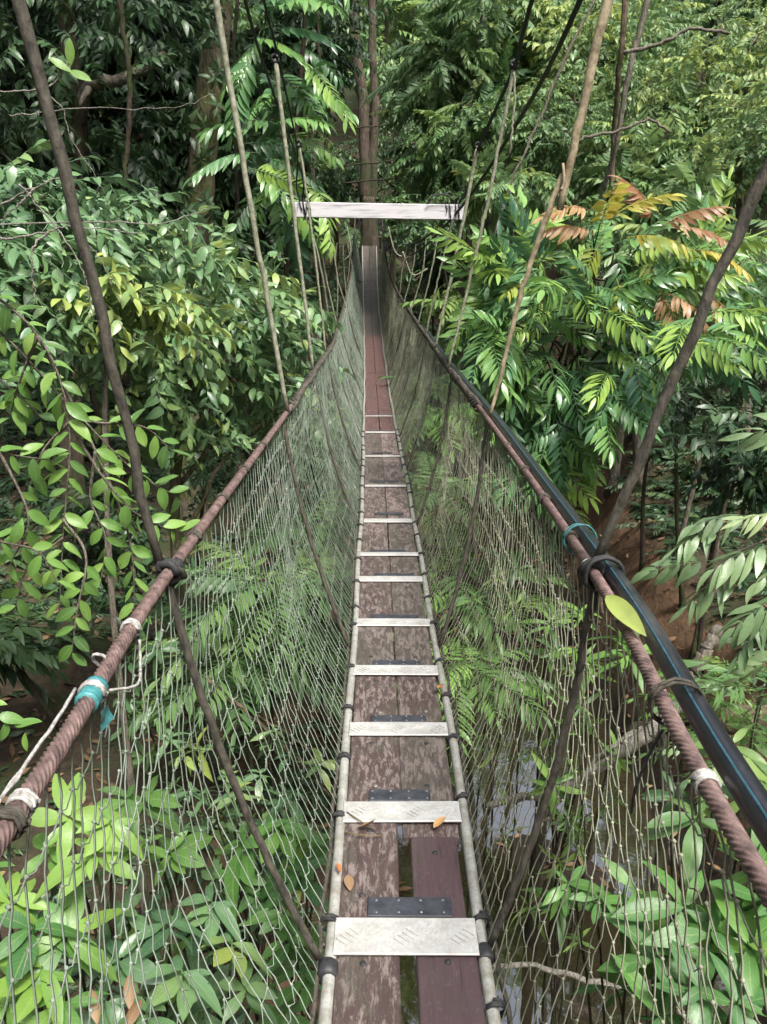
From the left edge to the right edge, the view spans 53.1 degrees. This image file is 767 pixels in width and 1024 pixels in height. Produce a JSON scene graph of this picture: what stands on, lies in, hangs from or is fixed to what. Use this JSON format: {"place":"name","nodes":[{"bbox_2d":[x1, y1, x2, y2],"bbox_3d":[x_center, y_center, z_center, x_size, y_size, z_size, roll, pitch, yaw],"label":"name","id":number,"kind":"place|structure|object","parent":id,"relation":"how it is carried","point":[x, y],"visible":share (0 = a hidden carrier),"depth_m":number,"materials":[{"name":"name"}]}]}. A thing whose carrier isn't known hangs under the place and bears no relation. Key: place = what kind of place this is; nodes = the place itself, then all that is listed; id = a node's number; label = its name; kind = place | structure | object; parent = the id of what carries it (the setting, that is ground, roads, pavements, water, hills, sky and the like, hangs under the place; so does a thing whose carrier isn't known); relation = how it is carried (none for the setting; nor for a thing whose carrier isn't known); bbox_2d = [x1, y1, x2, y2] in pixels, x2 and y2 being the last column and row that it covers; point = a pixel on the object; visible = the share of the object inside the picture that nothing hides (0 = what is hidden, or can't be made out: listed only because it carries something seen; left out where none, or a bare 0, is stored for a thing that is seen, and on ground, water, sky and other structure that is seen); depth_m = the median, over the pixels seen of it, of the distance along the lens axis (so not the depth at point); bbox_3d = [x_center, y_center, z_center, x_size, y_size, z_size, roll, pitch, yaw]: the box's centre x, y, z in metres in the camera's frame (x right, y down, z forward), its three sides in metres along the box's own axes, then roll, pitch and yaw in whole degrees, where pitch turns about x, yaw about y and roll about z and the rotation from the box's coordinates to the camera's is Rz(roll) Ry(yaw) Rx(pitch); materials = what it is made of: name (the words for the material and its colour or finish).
{"place":"outdoors","nodes":[
{"label":"outdoors","id":0,"kind":"place"},
{"bbox_2d":[0,0,766,1023],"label":"ground","id":1,"kind":"structure","parent":0,"point":[660,600],"depth_m":11.66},
{"bbox_2d":[0,600,73,731],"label":"bush","id":2,"kind":"object","parent":1,"relation":"on","point":[20,651],"visible":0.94,"depth_m":7.59,"materials":[{"name":"green plant"}]},
{"bbox_2d":[0,861,129,1023],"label":"leaf shrub","id":3,"kind":"object","parent":1,"relation":"on","point":[23,990],"visible":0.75,"depth_m":2.87,"materials":[{"name":"green plant"}]},
{"bbox_2d":[0,0,134,462],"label":"forest tree","id":4,"kind":"object","parent":1,"relation":"on","point":[48,21],"visible":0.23,"depth_m":12.50,"materials":[{"name":"green plant"}]},
{"bbox_2d":[0,89,179,497],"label":"forest tree","id":5,"kind":"object","parent":1,"relation":"on","point":[99,167],"visible":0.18,"depth_m":12.66,"materials":[{"name":"green plant"}]},
{"bbox_2d":[0,139,192,434],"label":"broadleaf tree","id":6,"kind":"object","parent":1,"relation":"on","point":[16,283],"visible":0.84,"depth_m":5.07,"materials":[{"name":"green plant"}]},
{"bbox_2d":[23,480,170,694],"bbox_3d":[-3.256,1.109,8.930,1.520,2.946,1.475,0,17,0],"label":"bush","id":7,"kind":"object","parent":1,"relation":"on","point":[80,512],"visible":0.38,"depth_m":8.59,"materials":[{"name":"green plant"}]},
{"bbox_2d":[0,294,199,750],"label":"hanging branch tree","id":8,"kind":"object","parent":1,"relation":"on","point":[77,411],"visible":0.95,"depth_m":2.83,"materials":[{"name":"green plant"}]},
{"bbox_2d":[0,37,214,316],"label":"dead sapling","id":9,"kind":"object","parent":1,"relation":"on","point":[70,55],"visible":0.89,"depth_m":2.72,"materials":[{"name":"brown wood"}]},
{"bbox_2d":[0,0,227,575],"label":"leaning tree","id":10,"kind":"object","parent":1,"relation":"on","point":[72,90],"visible":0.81,"depth_m":10.20,"materials":[{"name":"green plant"}]},
{"bbox_2d":[115,0,133,190],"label":"liana","id":11,"kind":"object","parent":10,"relation":"hanging from","point":[120,8],"visible":0.92,"depth_m":9.36,"materials":[{"name":"brown plant"}]},
{"bbox_2d":[20,772,211,1021],"bbox_3d":[-1.129,3.016,3.767,0.774,3.934,0.663,-12,21,-35],"label":"leaf shrub","id":12,"kind":"object","parent":1,"relation":"on","point":[54,864],"visible":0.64,"depth_m":3.18,"materials":[{"name":"green plant"}]},
{"bbox_2d":[2,0,242,438],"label":"forest tree","id":13,"kind":"object","parent":1,"relation":"on","point":[173,30],"visible":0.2,"depth_m":14.85,"materials":[{"name":"green plant"}]},
{"bbox_2d":[31,252,231,916],"bbox_3d":[-1.673,0.947,5.651,1.250,5.399,0.998,-8,19,-24],"label":"broadleaf sapling","id":14,"kind":"object","parent":1,"relation":"on","point":[157,305],"visible":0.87,"depth_m":4.98,"materials":[{"name":"green plant"}]},
{"bbox_2d":[106,610,228,811],"bbox_3d":[-1.922,1.966,6.972,1.014,2.064,1.031,0,17,0],"label":"leaf shrub","id":15,"kind":"object","parent":1,"relation":"on","point":[137,689],"visible":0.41,"depth_m":6.76,"materials":[{"name":"green plant"}]},
{"bbox_2d":[101,73,233,219],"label":"forest tree","id":16,"kind":"object","parent":1,"relation":"on","point":[169,177],"visible":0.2,"depth_m":14.48,"materials":[{"name":"green plant"}]},
{"bbox_2d":[73,873,277,1023],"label":"leaf shrub","id":17,"kind":"object","parent":1,"relation":"on","point":[210,994],"visible":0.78,"depth_m":3.22,"materials":[{"name":"green plant"}]},
{"bbox_2d":[123,975,135,1008],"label":"dead leaf","id":18,"kind":"object","parent":17,"relation":"attached to","point":[129,998],"visible":0.76,"depth_m":2.96,"materials":[{"name":"brown plant"}]},
{"bbox_2d":[124,998,141,1023],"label":"dead leaf","id":19,"kind":"object","parent":17,"relation":"hanging from","point":[133,1013],"visible":0.82,"depth_m":2.93,"materials":[{"name":"brown plant"}]},
{"bbox_2d":[0,182,354,756],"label":"broadleaf tree","id":20,"kind":"object","parent":1,"relation":"on","point":[202,379],"visible":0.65,"depth_m":6.88,"materials":[{"name":"green plant"}]},
{"bbox_2d":[172,0,232,564],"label":"rainforest tree","id":21,"kind":"object","parent":1,"relation":"on","point":[210,78],"visible":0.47,"depth_m":11.54,"materials":[{"name":"brown plant"}]},
{"bbox_2d":[231,0,239,263],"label":"liana","id":22,"kind":"object","parent":21,"relation":"hanging from","point":[235,23],"visible":0.48,"depth_m":10.63,"materials":[{"name":"brown plant"}]},
{"bbox_2d":[311,12,320,220],"bbox_3d":[-1.108,-6.669,12.600,0.204,3.541,0.079,0,17,0],"label":"liana","id":23,"kind":"object","parent":21,"relation":"hanging from","point":[312,132],"visible":0.37,"depth_m":12.70,"materials":[{"name":"brown plant"}]},
{"bbox_2d":[481,0,595,282],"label":"liana","id":24,"kind":"object","parent":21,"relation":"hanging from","point":[552,86],"visible":0.74,"depth_m":11.66,"materials":[{"name":"brown plant"}]},
{"bbox_2d":[584,0,649,244],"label":"liana","id":25,"kind":"object","parent":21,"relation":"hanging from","point":[641,23],"visible":0.81,"depth_m":11.65,"materials":[{"name":"grey plant"}]},
{"bbox_2d":[569,117,671,145],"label":"bare branch","id":26,"kind":"object","parent":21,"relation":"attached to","point":[621,129],"visible":0.91,"depth_m":9.07,"materials":[{"name":"grey plant"}]},
{"bbox_2d":[623,26,729,54],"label":"bare branch","id":27,"kind":"object","parent":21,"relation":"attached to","point":[654,45],"visible":1,"depth_m":10.54,"materials":[{"name":"grey plant"}]},
{"bbox_2d":[141,413,283,632],"bbox_3d":[-2.370,0.412,10.544,1.722,3.581,1.747,-13,21,-36],"label":"bush","id":28,"kind":"object","parent":1,"relation":"on","point":[210,466],"visible":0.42,"depth_m":10.12,"materials":[{"name":"green plant"}]},
{"bbox_2d":[157,210,280,510],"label":"treelet","id":29,"kind":"object","parent":1,"relation":"on","point":[242,242],"visible":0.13,"depth_m":13.49,"materials":[{"name":"green plant"}]},
{"bbox_2d":[132,79,306,459],"bbox_3d":[-3.196,-4.405,15.418,3.208,7.346,3.648,3,17,9],"label":"forest tree","id":30,"kind":"object","parent":1,"relation":"on","point":[225,179],"visible":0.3,"depth_m":14.21,"materials":[{"name":"green plant"}]},
{"bbox_2d":[110,588,353,857],"bbox_3d":[-1.130,2.267,7.207,2.315,2.657,2.263,0,17,0],"label":"feathery treelet","id":31,"kind":"object","parent":1,"relation":"on","point":[228,675],"visible":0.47,"depth_m":6.47,"materials":[{"name":"green plant"}]},
{"bbox_2d":[204,675,330,796],"bbox_3d":[-0.938,1.803,6.203,1.106,0.870,0.220,3,17,11],"label":"fallen branch","id":32,"kind":"object","parent":31,"relation":"on","point":[241,706],"visible":0.47,"depth_m":6.16,"materials":[{"name":"brown wood"}]},
{"bbox_2d":[151,710,339,1020],"bbox_3d":[-1.062,2.908,5.997,1.481,2.674,1.003,0,17,0],"label":"leaf shrub","id":33,"kind":"object","parent":1,"relation":"on","point":[274,795],"visible":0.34,"depth_m":5.86,"materials":[{"name":"green plant"}]},
{"bbox_2d":[210,252,315,446],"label":"treelet","id":34,"kind":"object","parent":1,"relation":"on","point":[272,268],"visible":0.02,"depth_m":14.63,"materials":[{"name":"green plant"}]},
{"bbox_2d":[142,0,384,435],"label":"forest tree","id":35,"kind":"object","parent":1,"relation":"on","point":[349,45],"visible":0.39,"depth_m":14.70,"materials":[{"name":"green plant"}]},
{"bbox_2d":[135,540,393,830],"bbox_3d":[-1.074,2.013,7.546,2.550,3.219,2.435,-8,19,-24],"label":"feathery treelet","id":36,"kind":"object","parent":1,"relation":"on","point":[152,685],"visible":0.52,"depth_m":6.80,"materials":[{"name":"green plant"}]},
{"bbox_2d":[183,0,359,648],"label":"pinnate tree","id":37,"kind":"object","parent":1,"relation":"on","point":[305,94],"visible":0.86,"depth_m":9.38,"materials":[{"name":"green plant"}]},
{"bbox_2d":[212,811,333,1023],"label":"leaf shrub","id":38,"kind":"object","parent":1,"relation":"on","point":[232,886],"visible":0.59,"depth_m":3.76,"materials":[{"name":"green plant"}]},
{"bbox_2d":[221,151,338,457],"bbox_3d":[-2.224,-4.285,16.622,3.305,6.709,2.984,-15,22,-40],"label":"forest tree","id":39,"kind":"object","parent":1,"relation":"on","point":[269,238],"visible":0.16,"depth_m":15.63,"materials":[{"name":"green plant"}]},
{"bbox_2d":[239,436,346,626],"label":"treelet","id":40,"kind":"object","parent":1,"relation":"on","point":[300,477],"visible":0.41,"depth_m":10.57,"materials":[{"name":"green plant"}]},
{"bbox_2d":[250,17,351,414],"bbox_3d":[-2.431,-6.579,18.049,3.284,9.293,2.726,-10,20,-29],"label":"forest tree","id":41,"kind":"object","parent":1,"relation":"on","point":[307,168],"visible":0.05,"depth_m":17.66,"materials":[{"name":"green plant"}]},
{"bbox_2d":[272,412,356,649],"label":"feathery treelet","id":42,"kind":"object","parent":1,"relation":"on","point":[321,456],"visible":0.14,"depth_m":11.65,"materials":[{"name":"green plant"}]},
{"bbox_2d":[223,489,410,737],"bbox_3d":[-0.768,1.617,10.128,2.487,3.393,2.415,0,17,0],"label":"feathery treelet","id":43,"kind":"object","parent":1,"relation":"on","point":[280,558],"visible":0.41,"depth_m":9.57,"materials":[{"name":"green plant"}]},
{"bbox_2d":[289,264,363,373],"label":"treelet","id":44,"kind":"object","parent":1,"relation":"on","point":[330,283],"visible":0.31,"depth_m":19.35,"materials":[{"name":"green plant"}]},
{"bbox_2d":[295,149,359,295],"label":"forest tree","id":45,"kind":"object","parent":1,"relation":"on","point":[324,175],"visible":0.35,"depth_m":24.49,"materials":[{"name":"green plant"}]},
{"bbox_2d":[343,0,394,345],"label":"anchor tree","id":46,"kind":"object","parent":1,"relation":"on","point":[368,142],"visible":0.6,"depth_m":21.37,"materials":[{"name":"brown plant"}]},
{"bbox_2d":[0,0,766,1023],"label":"rope footbridge","id":47,"kind":"object","parent":1,"relation":"on","point":[394,764],"visible":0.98,"depth_m":2.22,"materials":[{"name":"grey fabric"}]},
{"bbox_2d":[422,326,766,852],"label":"water pipe","id":48,"kind":"object","parent":47,"relation":"attached to","point":[743,785],"visible":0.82,"depth_m":1.21,"materials":[{"name":"black plastic"}]},
{"bbox_2d":[605,595,646,636],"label":"fallen leaf","id":49,"kind":"object","parent":47,"relation":"on","point":[622,610],"visible":1,"depth_m":1.39,"materials":[{"name":"plant"}]},
{"bbox_2d":[0,192,766,1023],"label":"undergrowth","id":50,"kind":"object","parent":1,"relation":"on","point":[658,512],"visible":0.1,"depth_m":12.75,"materials":[{"name":"green plant"}]},
{"bbox_2d":[0,0,766,342],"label":"distant forest","id":51,"kind":"object","parent":1,"relation":"on","point":[398,18],"visible":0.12,"depth_m":26.84,"materials":[{"name":"green plant"}]},
{"bbox_2d":[0,355,766,1023],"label":"leaf litter","id":52,"kind":"object","parent":1,"relation":"on","point":[12,753],"visible":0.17,"depth_m":9.78,"materials":[{"name":"plant"}]},
{"bbox_2d":[330,111,464,310],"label":"forest tree","id":53,"kind":"object","parent":1,"relation":"on","point":[382,139],"visible":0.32,"depth_m":23.29,"materials":[{"name":"green plant"}]},
{"bbox_2d":[32,0,764,309],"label":"distant trunks","id":54,"kind":"object","parent":1,"relation":"on","point":[386,34],"visible":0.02,"depth_m":28.68,"materials":[{"name":"brown plant"}]},
{"bbox_2d":[376,165,453,311],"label":"forest tree","id":55,"kind":"object","parent":1,"relation":"on","point":[408,192],"visible":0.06,"depth_m":24.46,"materials":[{"name":"green plant"}]},
{"bbox_2d":[332,402,502,597],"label":"feathery treelet","id":56,"kind":"object","parent":1,"relation":"on","point":[457,417],"visible":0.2,"depth_m":10.57,"materials":[{"name":"green plant"}]},
{"bbox_2d":[375,370,474,618],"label":"feathery treelet","id":57,"kind":"object","parent":1,"relation":"on","point":[389,377],"visible":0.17,"depth_m":12.32,"materials":[{"name":"green plant"}]},
{"bbox_2d":[379,180,484,542],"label":"treelet","id":58,"kind":"object","parent":1,"relation":"on","point":[414,229],"visible":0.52,"depth_m":15.58,"materials":[{"name":"green plant"}]},
{"bbox_2d":[326,451,542,663],"bbox_3d":[0.627,1.845,10.043,2.671,4.968,2.612,15,23,40],"label":"feathery treelet","id":59,"kind":"object","parent":1,"relation":"on","point":[465,488],"visible":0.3,"depth_m":9.12,"materials":[{"name":"green plant"}]},
{"bbox_2d":[403,242,478,441],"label":"treelet","id":60,"kind":"object","parent":1,"relation":"on","point":[426,274],"visible":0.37,"depth_m":19.11,"materials":[{"name":"green plant"}]},
{"bbox_2d":[324,522,581,774],"bbox_3d":[0.550,2.736,7.579,2.275,4.985,2.436,0,17,0],"label":"feathery treelet","id":61,"kind":"object","parent":1,"relation":"on","point":[483,602],"visible":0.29,"depth_m":6.62,"materials":[{"name":"green plant"}]},
{"bbox_2d":[398,254,512,615],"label":"treelet","id":62,"kind":"object","parent":1,"relation":"on","point":[438,305],"visible":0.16,"depth_m":13.26,"materials":[{"name":"green plant"}]},
{"bbox_2d":[379,37,566,520],"bbox_3d":[1.808,-4.610,17.403,4.193,10.390,3.210,-15,22,-39],"label":"forest tree","id":63,"kind":"object","parent":1,"relation":"on","point":[431,158],"visible":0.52,"depth_m":15.72,"materials":[{"name":"green plant"}]},
{"bbox_2d":[393,633,564,878],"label":"feathery treelet","id":64,"kind":"object","parent":1,"relation":"on","point":[482,682],"visible":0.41,"depth_m":5.55,"materials":[{"name":"green plant"}]},
{"bbox_2d":[359,0,601,478],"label":"forest tree","id":65,"kind":"object","parent":1,"relation":"on","point":[480,54],"visible":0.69,"depth_m":16.05,"materials":[{"name":"green plant"}]},
{"bbox_2d":[448,537,552,990],"bbox_3d":[0.930,2.848,6.899,0.909,5.377,0.941,9,19,27],"label":"whorled shrub","id":66,"kind":"object","parent":1,"relation":"on","point":[483,748],"visible":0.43,"depth_m":6.48,"materials":[{"name":"green plant"}]},
{"bbox_2d":[436,82,584,549],"bbox_3d":[2.703,-3.648,16.811,3.448,9.997,3.814,10,20,30],"label":"forest tree","id":67,"kind":"object","parent":1,"relation":"on","point":[474,117],"visible":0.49,"depth_m":14.79,"materials":[{"name":"green plant"}]},
{"bbox_2d":[447,139,574,590],"bbox_3d":[2.209,-2.266,14.357,2.226,8.694,3.032,0,17,0],"label":"treelet","id":68,"kind":"object","parent":1,"relation":"on","point":[502,178],"visible":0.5,"depth_m":13.29,"materials":[{"name":"green plant"}]},
{"bbox_2d":[472,0,645,459],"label":"forest tree","id":69,"kind":"object","parent":1,"relation":"on","point":[520,62],"visible":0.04,"depth_m":16.91,"materials":[{"name":"green plant"}]},
{"bbox_2d":[508,601,651,1023],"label":"whorled shrub","id":70,"kind":"object","parent":1,"relation":"on","point":[561,924],"visible":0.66,"depth_m":5.98,"materials":[{"name":"green plant"}]},
{"bbox_2d":[542,865,620,1023],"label":"long leaf shrub","id":71,"kind":"object","parent":1,"relation":"on","point":[591,905],"visible":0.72,"depth_m":3.85,"materials":[{"name":"green plant"}]},
{"bbox_2d":[425,165,766,946],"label":"flush tree","id":72,"kind":"object","parent":1,"relation":"on","point":[579,439],"visible":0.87,"depth_m":5.70,"materials":[{"name":"green plant"}]},
{"bbox_2d":[482,679,713,828],"bbox_3d":[1.699,2.017,6.008,1.786,1.421,0.756,2,17,6],"label":"fallen branch","id":73,"kind":"object","parent":1,"relation":"on","point":[622,752],"visible":0.51,"depth_m":5.71,"materials":[{"name":"brown wood"}]},
{"bbox_2d":[491,58,727,498],"bbox_3d":[4.050,-4.341,15.371,4.479,8.675,3.138,-7,18,-22],"label":"forest tree","id":74,"kind":"object","parent":1,"relation":"on","point":[614,471],"visible":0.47,"depth_m":14.15,"materials":[{"name":"green plant"}]},
{"bbox_2d":[555,159,671,603],"bbox_3d":[3.623,-1.627,13.742,2.207,8.654,3.102,9,19,26],"label":"treelet","id":75,"kind":"object","parent":1,"relation":"on","point":[587,224],"visible":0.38,"depth_m":12.73,"materials":[{"name":"green plant"}]},
{"bbox_2d":[605,0,628,305],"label":"liana","id":76,"kind":"object","parent":75,"relation":"hanging from","point":[624,13],"visible":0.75,"depth_m":12.04,"materials":[{"name":"brown wood"}]},
{"bbox_2d":[514,0,720,504],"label":"forest tree","id":77,"kind":"object","parent":1,"relation":"on","point":[656,30],"visible":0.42,"depth_m":15.06,"materials":[{"name":"green plant"}]},
{"bbox_2d":[547,59,758,492],"bbox_3d":[5.024,-4.202,14.635,3.869,8.059,3.159,13,21,37],"label":"forest tree","id":78,"kind":"object","parent":1,"relation":"on","point":[645,137],"visible":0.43,"depth_m":13.71,"materials":[{"name":"green plant"}]},
{"bbox_2d":[578,286,740,570],"bbox_3d":[4.279,-1.277,12.191,2.450,5.129,2.465,9,19,26],"label":"treelet","id":79,"kind":"object","parent":1,"relation":"on","point":[642,562],"visible":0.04,"depth_m":12.78,"materials":[{"name":"green plant"}]},
{"bbox_2d":[660,729,675,865],"bbox_3d":[2.353,2.297,6.346,0.285,1.497,0.090,0,17,0],"label":"tree post","id":80,"kind":"object","parent":1,"relation":"on","point":[663,742],"visible":0.25,"depth_m":6.30,"materials":[{"name":"brown wood"}]},
{"bbox_2d":[571,844,766,1023],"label":"long leaf shrub","id":81,"kind":"object","parent":1,"relation":"on","point":[717,964],"visible":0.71,"depth_m":3.37,"materials":[{"name":"green plant"}]},
{"bbox_2d":[590,155,766,559],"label":"treelet","id":82,"kind":"object","parent":1,"relation":"on","point":[674,182],"visible":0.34,"depth_m":10.45,"materials":[{"name":"green plant"}]},
{"bbox_2d":[607,0,766,423],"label":"forest tree","id":83,"kind":"object","parent":1,"relation":"on","point":[752,49],"visible":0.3,"depth_m":14.36,"materials":[{"name":"green plant"}]},
{"bbox_2d":[622,669,765,1023],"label":"shrub","id":84,"kind":"object","parent":1,"relation":"on","point":[733,706],"visible":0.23,"depth_m":5.91,"materials":[{"name":"green plant"}]},
{"bbox_2d":[626,701,766,750],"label":"fallen log","id":85,"kind":"object","parent":1,"relation":"on","point":[732,731],"visible":0.15,"depth_m":6.11,"materials":[{"name":"brown wood"}]},
{"bbox_2d":[629,52,766,499],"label":"forest tree","id":86,"kind":"object","parent":1,"relation":"on","point":[749,150],"visible":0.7,"depth_m":11.83,"materials":[{"name":"green plant"}]},
{"bbox_2d":[631,413,766,686],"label":"pale shrub","id":87,"kind":"object","parent":1,"relation":"on","point":[750,626],"visible":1,"depth_m":3.67,"materials":[{"name":"pale green leaf"},{"name":"grey bark"}]},
{"bbox_2d":[632,349,766,608],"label":"treelet","id":88,"kind":"object","parent":1,"relation":"on","point":[689,410],"visible":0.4,"depth_m":10.20,"materials":[{"name":"green plant"}]},
{"bbox_2d":[637,717,766,879],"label":"ground fern","id":89,"kind":"object","parent":1,"relation":"on","point":[732,724],"visible":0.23,"depth_m":5.00,"materials":[{"name":"green plant"}]},
{"bbox_2d":[641,728,766,1023],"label":"long leaf shrub","id":90,"kind":"object","parent":1,"relation":"on","point":[709,822],"visible":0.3,"depth_m":3.95,"materials":[{"name":"green plant"}]},
{"bbox_2d":[688,624,723,678],"bbox_3d":[2.644,1.293,6.538,0.563,0.632,0.157,-8,19,-25],"label":"stump","id":91,"kind":"object","parent":1,"relation":"on","point":[709,643],"visible":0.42,"depth_m":6.51,"materials":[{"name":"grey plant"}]},
{"bbox_2d":[646,29,766,431],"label":"forest tree","id":92,"kind":"object","parent":1,"relation":"on","point":[717,81],"visible":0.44,"depth_m":13.62,"materials":[{"name":"green plant"}]},
{"bbox_2d":[647,655,766,984],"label":"ground fern","id":93,"kind":"object","parent":1,"relation":"on","point":[729,690],"visible":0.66,"depth_m":5.20,"materials":[{"name":"green plant"}]},
{"bbox_2d":[660,388,766,682],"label":"bush","id":94,"kind":"object","parent":1,"relation":"on","point":[749,477],"visible":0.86,"depth_m":8.33,"materials":[{"name":"green plant"}]},
{"bbox_2d":[685,293,766,659],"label":"treelet","id":95,"kind":"object","parent":1,"relation":"on","point":[735,352],"visible":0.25,"depth_m":9.44,"materials":[{"name":"green plant"}]},
{"bbox_2d":[697,219,766,590],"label":"treelet","id":96,"kind":"object","parent":1,"relation":"on","point":[760,278],"visible":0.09,"depth_m":9.88,"materials":[{"name":"green plant"}]},
{"bbox_2d":[430,1,556,461],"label":"forest tree","id":97,"kind":"object","parent":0,"point":[487,224],"visible":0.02,"depth_m":18.10,"materials":[{"name":"green plant"}]},
{"bbox_2d":[397,638,732,1023],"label":"stream water","id":98,"kind":"structure","parent":0,"point":[408,995],"depth_m":9.49,"materials":[{"name":"black liquid"}]},
{"bbox_2d":[492,962,684,1014],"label":"fallen branch","id":99,"kind":"object","parent":98,"relation":"on","point":[570,974],"visible":0.44,"depth_m":6.16,"materials":[{"name":"grey wood"}]},
{"bbox_2d":[558,998,643,1023],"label":"fallen log","id":100,"kind":"object","parent":98,"relation":"in","point":[584,1014],"visible":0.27,"depth_m":7.42,"materials":[{"name":"brown wood"}]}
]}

